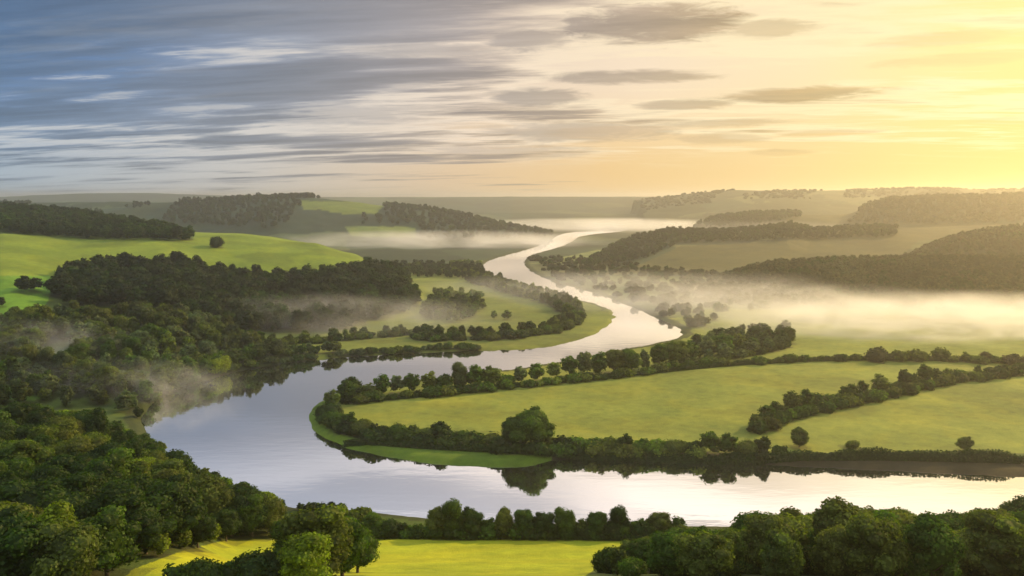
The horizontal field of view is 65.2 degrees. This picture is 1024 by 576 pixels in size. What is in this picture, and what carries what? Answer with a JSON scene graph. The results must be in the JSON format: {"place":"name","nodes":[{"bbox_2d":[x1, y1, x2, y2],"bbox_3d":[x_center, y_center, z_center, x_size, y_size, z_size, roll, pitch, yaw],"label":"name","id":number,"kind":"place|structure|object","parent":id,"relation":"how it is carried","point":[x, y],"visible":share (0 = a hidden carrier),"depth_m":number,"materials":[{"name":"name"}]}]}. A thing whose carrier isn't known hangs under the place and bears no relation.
{"place":"outdoors","nodes":[
{"label":"outdoors","id":0,"kind":"place"},
{"bbox_2d":[0,188,1023,575],"bbox_3d":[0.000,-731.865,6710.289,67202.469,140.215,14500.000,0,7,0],"label":"ground","id":1,"kind":"structure","parent":0,"point":[682,404],"depth_m":556.50,"materials":[{"name":"green plant"}]},
{"bbox_2d":[0,420,17,441],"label":"broadleaf tree","id":2,"kind":"object","parent":1,"relation":"on","point":[7,431],"visible":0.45,"depth_m":237.62,"materials":[{"name":"green plant"}]},
{"bbox_2d":[5,457,36,479],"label":"broadleaf tree","id":3,"kind":"object","parent":1,"relation":"on","point":[24,467],"visible":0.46,"depth_m":193.64,"materials":[{"name":"green plant"}]},
{"bbox_2d":[0,505,44,575],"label":"broadleaf tree","id":4,"kind":"object","parent":1,"relation":"on","point":[19,541],"visible":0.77,"depth_m":123.00,"materials":[{"name":"green plant"}]},
{"bbox_2d":[3,401,41,425],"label":"broadleaf tree","id":5,"kind":"object","parent":1,"relation":"on","point":[20,410],"visible":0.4,"depth_m":278.89,"materials":[{"name":"green plant"}]},
{"bbox_2d":[0,501,44,521],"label":"broadleaf tree","id":6,"kind":"object","parent":1,"relation":"on","point":[25,508],"visible":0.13,"depth_m":142.28,"materials":[{"name":"green plant"}]},
{"bbox_2d":[0,438,55,467],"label":"broadleaf tree","id":7,"kind":"object","parent":1,"relation":"on","point":[37,453],"visible":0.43,"depth_m":206.09,"materials":[{"name":"green plant"}]},
{"bbox_2d":[21,343,38,366],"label":"broadleaf tree","id":8,"kind":"object","parent":1,"relation":"on","point":[29,351],"visible":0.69,"depth_m":407.54,"materials":[{"name":"green plant"}]},
{"bbox_2d":[20,327,47,345],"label":"broadleaf tree","id":9,"kind":"object","parent":1,"relation":"on","point":[34,333],"visible":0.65,"depth_m":434.60,"materials":[{"name":"green plant"}]},
{"bbox_2d":[0,477,69,510],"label":"broadleaf tree","id":10,"kind":"object","parent":1,"relation":"on","point":[18,492],"visible":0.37,"depth_m":158.58,"materials":[{"name":"green plant"}]},
{"bbox_2d":[21,406,64,426],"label":"broadleaf tree","id":11,"kind":"object","parent":1,"relation":"on","point":[37,415],"visible":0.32,"depth_m":274.71,"materials":[{"name":"green plant"}]},
{"bbox_2d":[27,424,61,443],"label":"broadleaf tree","id":12,"kind":"object","parent":1,"relation":"on","point":[44,430],"visible":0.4,"depth_m":231.45,"materials":[{"name":"green plant"}]},
{"bbox_2d":[37,346,54,369],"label":"broadleaf tree","id":13,"kind":"object","parent":1,"relation":"on","point":[44,355],"visible":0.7,"depth_m":406.12,"materials":[{"name":"green plant"}]},
{"bbox_2d":[27,465,70,484],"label":"broadleaf tree","id":14,"kind":"object","parent":1,"relation":"on","point":[47,472],"visible":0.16,"depth_m":181.52,"materials":[{"name":"green plant"}]},
{"bbox_2d":[32,499,79,530],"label":"broadleaf tree","id":15,"kind":"object","parent":1,"relation":"on","point":[61,512],"visible":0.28,"depth_m":138.57,"materials":[{"name":"green plant"}]},
{"bbox_2d":[51,350,73,373],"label":"broadleaf tree","id":16,"kind":"object","parent":1,"relation":"on","point":[60,358],"visible":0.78,"depth_m":401.16,"materials":[{"name":"green plant"}]},
{"bbox_2d":[29,520,100,575],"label":"broadleaf tree","id":17,"kind":"object","parent":1,"relation":"on","point":[68,552],"visible":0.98,"depth_m":124.12,"materials":[{"name":"green plant"}]},
{"bbox_2d":[36,491,94,521],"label":"broadleaf tree","id":18,"kind":"object","parent":1,"relation":"on","point":[76,500],"visible":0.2,"depth_m":153.78,"materials":[{"name":"green plant"}]},
{"bbox_2d":[54,418,81,441],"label":"broadleaf tree","id":19,"kind":"object","parent":1,"relation":"on","point":[68,430],"visible":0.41,"depth_m":237.98,"materials":[{"name":"green plant"}]},
{"bbox_2d":[50,454,92,475],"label":"broadleaf tree","id":20,"kind":"object","parent":1,"relation":"on","point":[73,464],"visible":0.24,"depth_m":191.60,"materials":[{"name":"green plant"}]},
{"bbox_2d":[51,471,101,500],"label":"broadleaf tree","id":21,"kind":"object","parent":1,"relation":"on","point":[88,484],"visible":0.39,"depth_m":166.56,"materials":[{"name":"green plant"}]},
{"bbox_2d":[63,343,95,360],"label":"broadleaf tree","id":22,"kind":"object","parent":1,"relation":"on","point":[79,351],"visible":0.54,"depth_m":413.61,"materials":[{"name":"green plant"}]},
{"bbox_2d":[62,435,106,453],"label":"broadleaf tree","id":23,"kind":"object","parent":1,"relation":"on","point":[81,443],"visible":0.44,"depth_m":218.47,"materials":[{"name":"green plant"}]},
{"bbox_2d":[81,407,111,437],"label":"broadleaf tree","id":24,"kind":"object","parent":1,"relation":"on","point":[95,420],"visible":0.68,"depth_m":264.72,"materials":[{"name":"green plant"}]},
{"bbox_2d":[75,457,123,486],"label":"broadleaf tree","id":25,"kind":"object","parent":1,"relation":"on","point":[102,471],"visible":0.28,"depth_m":180.99,"materials":[{"name":"green plant"}]},
{"bbox_2d":[90,307,115,326],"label":"broadleaf tree","id":26,"kind":"object","parent":1,"relation":"on","point":[102,312],"visible":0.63,"depth_m":479.24,"materials":[{"name":"green plant"}]},
{"bbox_2d":[87,440,122,464],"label":"broadleaf tree","id":27,"kind":"object","parent":1,"relation":"on","point":[102,449],"visible":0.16,"depth_m":201.14,"materials":[{"name":"green plant"}]},
{"bbox_2d":[98,340,117,361],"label":"broadleaf tree","id":28,"kind":"object","parent":1,"relation":"on","point":[109,348],"visible":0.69,"depth_m":421.64,"materials":[{"name":"green plant"}]},
{"bbox_2d":[95,366,125,392],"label":"broadleaf tree","id":29,"kind":"object","parent":1,"relation":"on","point":[109,376],"visible":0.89,"depth_m":388.74,"materials":[{"name":"green plant"}]},
{"bbox_2d":[82,503,141,575],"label":"broadleaf tree","id":30,"kind":"object","parent":1,"relation":"on","point":[116,549],"visible":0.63,"depth_m":139.71,"materials":[{"name":"green plant"}]},
{"bbox_2d":[80,445,147,480],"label":"broadleaf tree","id":31,"kind":"object","parent":1,"relation":"on","point":[121,458],"visible":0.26,"depth_m":193.12,"materials":[{"name":"green plant"}]},
{"bbox_2d":[82,481,160,524],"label":"broadleaf tree","id":32,"kind":"object","parent":1,"relation":"on","point":[130,498],"visible":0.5,"depth_m":155.48,"materials":[{"name":"green plant"}]},
{"bbox_2d":[121,337,141,355],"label":"broadleaf tree","id":33,"kind":"object","parent":1,"relation":"on","point":[134,343],"visible":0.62,"depth_m":430.24,"materials":[{"name":"green plant"}]},
{"bbox_2d":[120,438,144,459],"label":"broadleaf tree","id":34,"kind":"object","parent":1,"relation":"on","point":[134,445],"visible":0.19,"depth_m":226.96,"materials":[{"name":"green plant"}]},
{"bbox_2d":[126,471,161,491],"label":"broadleaf tree","id":35,"kind":"object","parent":1,"relation":"on","point":[145,481],"visible":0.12,"depth_m":173.53,"materials":[{"name":"green plant"}]},
{"bbox_2d":[125,510,176,553],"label":"broadleaf tree","id":36,"kind":"object","parent":1,"relation":"on","point":[154,526],"visible":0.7,"depth_m":153.82,"materials":[{"name":"green plant"}]},
{"bbox_2d":[149,359,183,376],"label":"bush","id":37,"kind":"object","parent":1,"relation":"on","point":[173,363],"visible":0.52,"depth_m":421.05,"materials":[{"name":"green plant"}]},
{"bbox_2d":[149,458,192,483],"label":"broadleaf tree","id":38,"kind":"object","parent":1,"relation":"on","point":[171,463],"visible":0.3,"depth_m":216.08,"materials":[{"name":"green plant"}]},
{"bbox_2d":[142,473,204,539],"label":"broadleaf tree","id":39,"kind":"object","parent":1,"relation":"on","point":[175,497],"visible":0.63,"depth_m":166.79,"materials":[{"name":"green plant"}]},
{"bbox_2d":[163,449,194,477],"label":"broadleaf tree","id":40,"kind":"object","parent":1,"relation":"on","point":[180,455],"visible":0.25,"depth_m":238.35,"materials":[{"name":"green plant"}]},
{"bbox_2d":[188,505,217,547],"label":"broadleaf tree","id":41,"kind":"object","parent":1,"relation":"on","point":[204,529],"visible":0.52,"depth_m":176.14,"materials":[{"name":"green plant"}]},
{"bbox_2d":[187,472,234,516],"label":"broadleaf tree","id":42,"kind":"object","parent":1,"relation":"on","point":[216,496],"visible":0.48,"depth_m":209.90,"materials":[{"name":"green plant"}]},
{"bbox_2d":[185,556,239,575],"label":"bush","id":43,"kind":"object","parent":1,"relation":"on","point":[206,566],"visible":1,"depth_m":118.64,"materials":[{"name":"green plant"}]},
{"bbox_2d":[206,355,231,373],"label":"broadleaf tree","id":44,"kind":"object","parent":1,"relation":"on","point":[221,363],"visible":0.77,"depth_m":448.98,"materials":[{"name":"green plant"}]},
{"bbox_2d":[212,508,241,541],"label":"broadleaf tree","id":45,"kind":"object","parent":1,"relation":"on","point":[227,521],"visible":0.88,"depth_m":204.04,"materials":[{"name":"green plant"}]},
{"bbox_2d":[219,492,251,536],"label":"broadleaf tree","id":46,"kind":"object","parent":1,"relation":"on","point":[238,499],"visible":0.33,"depth_m":213.51,"materials":[{"name":"green plant"}]},
{"bbox_2d":[232,481,269,535],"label":"broadleaf tree","id":47,"kind":"object","parent":1,"relation":"on","point":[247,489],"visible":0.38,"depth_m":218.42,"materials":[{"name":"green plant"}]},
{"bbox_2d":[237,494,270,536],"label":"broadleaf tree","id":48,"kind":"object","parent":1,"relation":"on","point":[255,514],"visible":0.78,"depth_m":214.62,"materials":[{"name":"green plant"}]},
{"bbox_2d":[230,547,283,575],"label":"bush","id":49,"kind":"object","parent":1,"relation":"on","point":[264,563],"visible":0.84,"depth_m":121.79,"materials":[{"name":"green plant"}]},
{"bbox_2d":[261,497,287,535],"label":"broadleaf tree","id":50,"kind":"object","parent":1,"relation":"on","point":[276,508],"visible":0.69,"depth_m":218.38,"materials":[{"name":"green plant"}]},
{"bbox_2d":[268,519,285,555],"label":"broadleaf tree","id":51,"kind":"object","parent":1,"relation":"on","point":[278,544],"visible":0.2,"depth_m":162.96,"materials":[{"name":"green plant"}]},
{"bbox_2d":[277,532,333,575],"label":"broadleaf tree","id":52,"kind":"object","parent":1,"relation":"on","point":[307,554],"visible":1,"depth_m":113.19,"materials":[{"name":"green plant"}]},
{"bbox_2d":[274,503,354,575],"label":"broadleaf tree","id":53,"kind":"object","parent":1,"relation":"on","point":[332,523],"visible":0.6,"depth_m":123.17,"materials":[{"name":"green plant"}]},
{"bbox_2d":[313,403,343,420],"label":"bush","id":54,"kind":"object","parent":1,"relation":"on","point":[330,407],"visible":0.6,"depth_m":354.16,"materials":[{"name":"green plant"}]},
{"bbox_2d":[337,514,369,575],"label":"broadleaf tree","id":55,"kind":"object","parent":1,"relation":"on","point":[360,545],"visible":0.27,"depth_m":130.64,"materials":[{"name":"green plant"}]},
{"bbox_2d":[352,527,380,572],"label":"broadleaf tree","id":56,"kind":"object","parent":1,"relation":"on","point":[371,550],"visible":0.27,"depth_m":156.49,"materials":[{"name":"green plant"}]},
{"bbox_2d":[361,511,384,528],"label":"broadleaf tree","id":57,"kind":"object","parent":1,"relation":"on","point":[372,518],"visible":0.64,"depth_m":227.22,"materials":[{"name":"green plant"}]},
{"bbox_2d":[378,518,400,539],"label":"bush","id":58,"kind":"object","parent":1,"relation":"on","point":[390,528],"visible":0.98,"depth_m":226.45,"materials":[{"name":"green plant"}]},
{"bbox_2d":[422,525,443,539],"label":"bush","id":59,"kind":"object","parent":1,"relation":"on","point":[430,534],"visible":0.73,"depth_m":226.56,"materials":[{"name":"green plant"}]},
{"bbox_2d":[342,438,528,453],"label":"hedge","id":60,"kind":"object","parent":1,"relation":"on","point":[410,444],"visible":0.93,"depth_m":314.98,"materials":[{"name":"green plant"}]},
{"bbox_2d":[424,506,446,529],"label":"broadleaf tree","id":61,"kind":"object","parent":1,"relation":"on","point":[436,517],"visible":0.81,"depth_m":227.39,"materials":[{"name":"green plant"}]},
{"bbox_2d":[439,497,465,531],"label":"broadleaf tree","id":62,"kind":"object","parent":1,"relation":"on","point":[451,511],"visible":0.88,"depth_m":226.75,"materials":[{"name":"green plant"}]},
{"bbox_2d":[451,361,467,384],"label":"broadleaf tree","id":63,"kind":"object","parent":1,"relation":"on","point":[458,375],"visible":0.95,"depth_m":411.20,"materials":[{"name":"green plant"}]},
{"bbox_2d":[458,506,484,533],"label":"broadleaf tree","id":64,"kind":"object","parent":1,"relation":"on","point":[473,522],"visible":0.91,"depth_m":227.45,"materials":[{"name":"green plant"}]},
{"bbox_2d":[493,506,513,532],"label":"broadleaf tree","id":65,"kind":"object","parent":1,"relation":"on","point":[503,521],"visible":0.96,"depth_m":227.44,"materials":[{"name":"green plant"}]},
{"bbox_2d":[0,201,1023,575],"bbox_3d":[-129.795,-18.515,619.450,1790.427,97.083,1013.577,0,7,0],"label":"woodland","id":66,"kind":"object","parent":1,"relation":"on","point":[220,305],"visible":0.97,"depth_m":552.41,"materials":[{"name":"green plant"}]},
{"bbox_2d":[0,186,1023,266],"bbox_3d":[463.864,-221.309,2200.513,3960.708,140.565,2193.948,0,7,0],"label":"distant woodland","id":67,"kind":"object","parent":1,"relation":"on","point":[610,254],"visible":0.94,"depth_m":1833.72,"materials":[{"name":"green plant"}]},
{"bbox_2d":[503,413,529,443],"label":"broadleaf tree","id":68,"kind":"object","parent":1,"relation":"on","point":[512,424],"visible":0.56,"depth_m":311.04,"materials":[{"name":"green plant"}]},
{"bbox_2d":[389,533,651,540],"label":"hedge","id":69,"kind":"object","parent":1,"relation":"on","point":[630,537],"visible":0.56,"depth_m":226.10,"materials":[{"name":"green plant"}]},
{"bbox_2d":[513,509,534,531],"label":"broadleaf tree","id":70,"kind":"object","parent":1,"relation":"on","point":[523,519],"visible":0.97,"depth_m":227.32,"materials":[{"name":"green plant"}]},
{"bbox_2d":[505,406,555,442],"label":"broadleaf tree","id":71,"kind":"object","parent":1,"relation":"on","point":[537,426],"visible":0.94,"depth_m":309.89,"materials":[{"name":"green plant"}]},
{"bbox_2d":[531,511,558,533],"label":"broadleaf tree","id":72,"kind":"object","parent":1,"relation":"on","point":[542,522],"visible":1,"depth_m":227.10,"materials":[{"name":"green plant"}]},
{"bbox_2d":[553,506,575,533],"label":"broadleaf tree","id":73,"kind":"object","parent":1,"relation":"on","point":[564,521],"visible":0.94,"depth_m":226.97,"materials":[{"name":"green plant"}]},
{"bbox_2d":[585,511,608,532],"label":"broadleaf tree","id":74,"kind":"object","parent":1,"relation":"on","point":[597,521],"visible":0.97,"depth_m":227.20,"materials":[{"name":"green plant"}]},
{"bbox_2d":[594,546,617,573],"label":"bush","id":75,"kind":"object","parent":1,"relation":"on","point":[604,558],"visible":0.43,"depth_m":149.69,"materials":[{"name":"green plant"}]},
{"bbox_2d":[599,518,626,540],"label":"bush","id":76,"kind":"object","parent":1,"relation":"on","point":[610,529],"visible":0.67,"depth_m":225.98,"materials":[{"name":"green plant"}]},
{"bbox_2d":[605,349,625,369],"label":"broadleaf tree","id":77,"kind":"object","parent":1,"relation":"on","point":[613,358],"visible":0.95,"depth_m":445.61,"materials":[{"name":"green plant"}]},
{"bbox_2d":[608,504,630,529],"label":"broadleaf tree","id":78,"kind":"object","parent":1,"relation":"on","point":[617,514],"visible":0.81,"depth_m":227.00,"materials":[{"name":"green plant"}]},
{"bbox_2d":[619,348,642,369],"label":"broadleaf tree","id":79,"kind":"object","parent":1,"relation":"on","point":[631,359],"visible":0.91,"depth_m":447.00,"materials":[{"name":"green plant"}]},
{"bbox_2d":[617,557,646,575],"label":"bush","id":80,"kind":"object","parent":1,"relation":"on","point":[632,567],"visible":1,"depth_m":133.49,"materials":[{"name":"green plant"}]},
{"bbox_2d":[623,537,651,568],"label":"broadleaf tree","id":81,"kind":"object","parent":1,"relation":"on","point":[638,549],"visible":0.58,"depth_m":149.15,"materials":[{"name":"green plant"}]},
{"bbox_2d":[645,512,672,532],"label":"broadleaf tree","id":82,"kind":"object","parent":1,"relation":"on","point":[661,521],"visible":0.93,"depth_m":227.33,"materials":[{"name":"green plant"}]},
{"bbox_2d":[650,343,670,363],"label":"broadleaf tree","id":83,"kind":"object","parent":1,"relation":"on","point":[658,353],"visible":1,"depth_m":462.94,"materials":[{"name":"green plant"}]},
{"bbox_2d":[646,530,683,575],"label":"broadleaf tree","id":84,"kind":"object","parent":1,"relation":"on","point":[664,551],"visible":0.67,"depth_m":129.87,"materials":[{"name":"green plant"}]},
{"bbox_2d":[662,438,688,454],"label":"bush","id":85,"kind":"object","parent":1,"relation":"on","point":[675,445],"visible":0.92,"depth_m":306.19,"materials":[{"name":"green plant"}]},
{"bbox_2d":[663,339,690,361],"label":"broadleaf tree","id":86,"kind":"object","parent":1,"relation":"on","point":[678,350],"visible":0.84,"depth_m":468.66,"materials":[{"name":"green plant"}]},
{"bbox_2d":[370,355,1019,401],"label":"hedge","id":87,"kind":"object","parent":1,"relation":"on","point":[740,362],"visible":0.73,"depth_m":464.46,"materials":[{"name":"green plant"}]},
{"bbox_2d":[672,530,735,575],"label":"broadleaf tree","id":88,"kind":"object","parent":1,"relation":"on","point":[704,553],"visible":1,"depth_m":122.60,"materials":[{"name":"green plant"}]},
{"bbox_2d":[715,527,744,575],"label":"broadleaf tree","id":89,"kind":"object","parent":1,"relation":"on","point":[738,550],"visible":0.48,"depth_m":131.52,"materials":[{"name":"green plant"}]},
{"bbox_2d":[733,439,758,455],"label":"bush","id":90,"kind":"object","parent":1,"relation":"on","point":[746,447],"visible":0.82,"depth_m":304.68,"materials":[{"name":"green plant"}]},
{"bbox_2d":[737,513,799,575],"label":"broadleaf tree","id":91,"kind":"object","parent":1,"relation":"on","point":[754,533],"visible":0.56,"depth_m":133.62,"materials":[{"name":"green plant"}]},
{"bbox_2d":[757,528,805,575],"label":"broadleaf tree","id":92,"kind":"object","parent":1,"relation":"on","point":[780,553],"visible":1,"depth_m":120.79,"materials":[{"name":"green plant"}]},
{"bbox_2d":[547,446,1023,463],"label":"hedge","id":93,"kind":"object","parent":1,"relation":"on","point":[963,455],"visible":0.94,"depth_m":301.24,"materials":[{"name":"green plant"}]},
{"bbox_2d":[770,513,813,568],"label":"broadleaf tree","id":94,"kind":"object","parent":1,"relation":"on","point":[803,527],"visible":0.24,"depth_m":144.29,"materials":[{"name":"green plant"}]},
{"bbox_2d":[790,426,808,446],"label":"broadleaf tree","id":95,"kind":"object","parent":1,"relation":"on","point":[799,436],"visible":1,"depth_m":315.46,"materials":[{"name":"green plant"}]},
{"bbox_2d":[808,495,862,574],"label":"broadleaf tree","id":96,"kind":"object","parent":1,"relation":"on","point":[837,511],"visible":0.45,"depth_m":133.53,"materials":[{"name":"green plant"}]},
{"bbox_2d":[814,524,860,575],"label":"broadleaf tree","id":97,"kind":"object","parent":1,"relation":"on","point":[833,542],"visible":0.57,"depth_m":124.84,"materials":[{"name":"green plant"}]},
{"bbox_2d":[842,511,912,575],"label":"broadleaf tree","id":98,"kind":"object","parent":1,"relation":"on","point":[878,548],"visible":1,"depth_m":120.52,"materials":[{"name":"green plant"}]},
{"bbox_2d":[904,510,967,575],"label":"broadleaf tree","id":99,"kind":"object","parent":1,"relation":"on","point":[935,545],"visible":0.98,"depth_m":120.53,"materials":[{"name":"green plant"}]},
{"bbox_2d":[929,512,969,531],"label":"broadleaf tree","id":100,"kind":"object","parent":1,"relation":"on","point":[957,524],"visible":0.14,"depth_m":157.88,"materials":[{"name":"green plant"}]},
{"bbox_2d":[950,529,980,573],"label":"broadleaf tree","id":101,"kind":"object","parent":1,"relation":"on","point":[970,560],"visible":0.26,"depth_m":130.66,"materials":[{"name":"green plant"}]},
{"bbox_2d":[960,508,1023,575],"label":"broadleaf tree","id":102,"kind":"object","parent":1,"relation":"on","point":[996,541],"visible":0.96,"depth_m":130.32,"materials":[{"name":"green plant"}]},
{"bbox_2d":[1000,494,1023,513],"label":"broadleaf tree","id":103,"kind":"object","parent":1,"relation":"on","point":[1018,503],"visible":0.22,"depth_m":203.33,"materials":[{"name":"green plant"}]},
{"bbox_2d":[0,0,1023,196],"label":"sky","id":104,"kind":"structure","parent":0,"point":[324,98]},
{"bbox_2d":[141,230,1023,526],"bbox_3d":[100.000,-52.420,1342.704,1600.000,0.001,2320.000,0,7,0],"label":"river","id":105,"kind":"structure","parent":0,"point":[251,426],"depth_m":294.19,"materials":[{"name":"liquid"}]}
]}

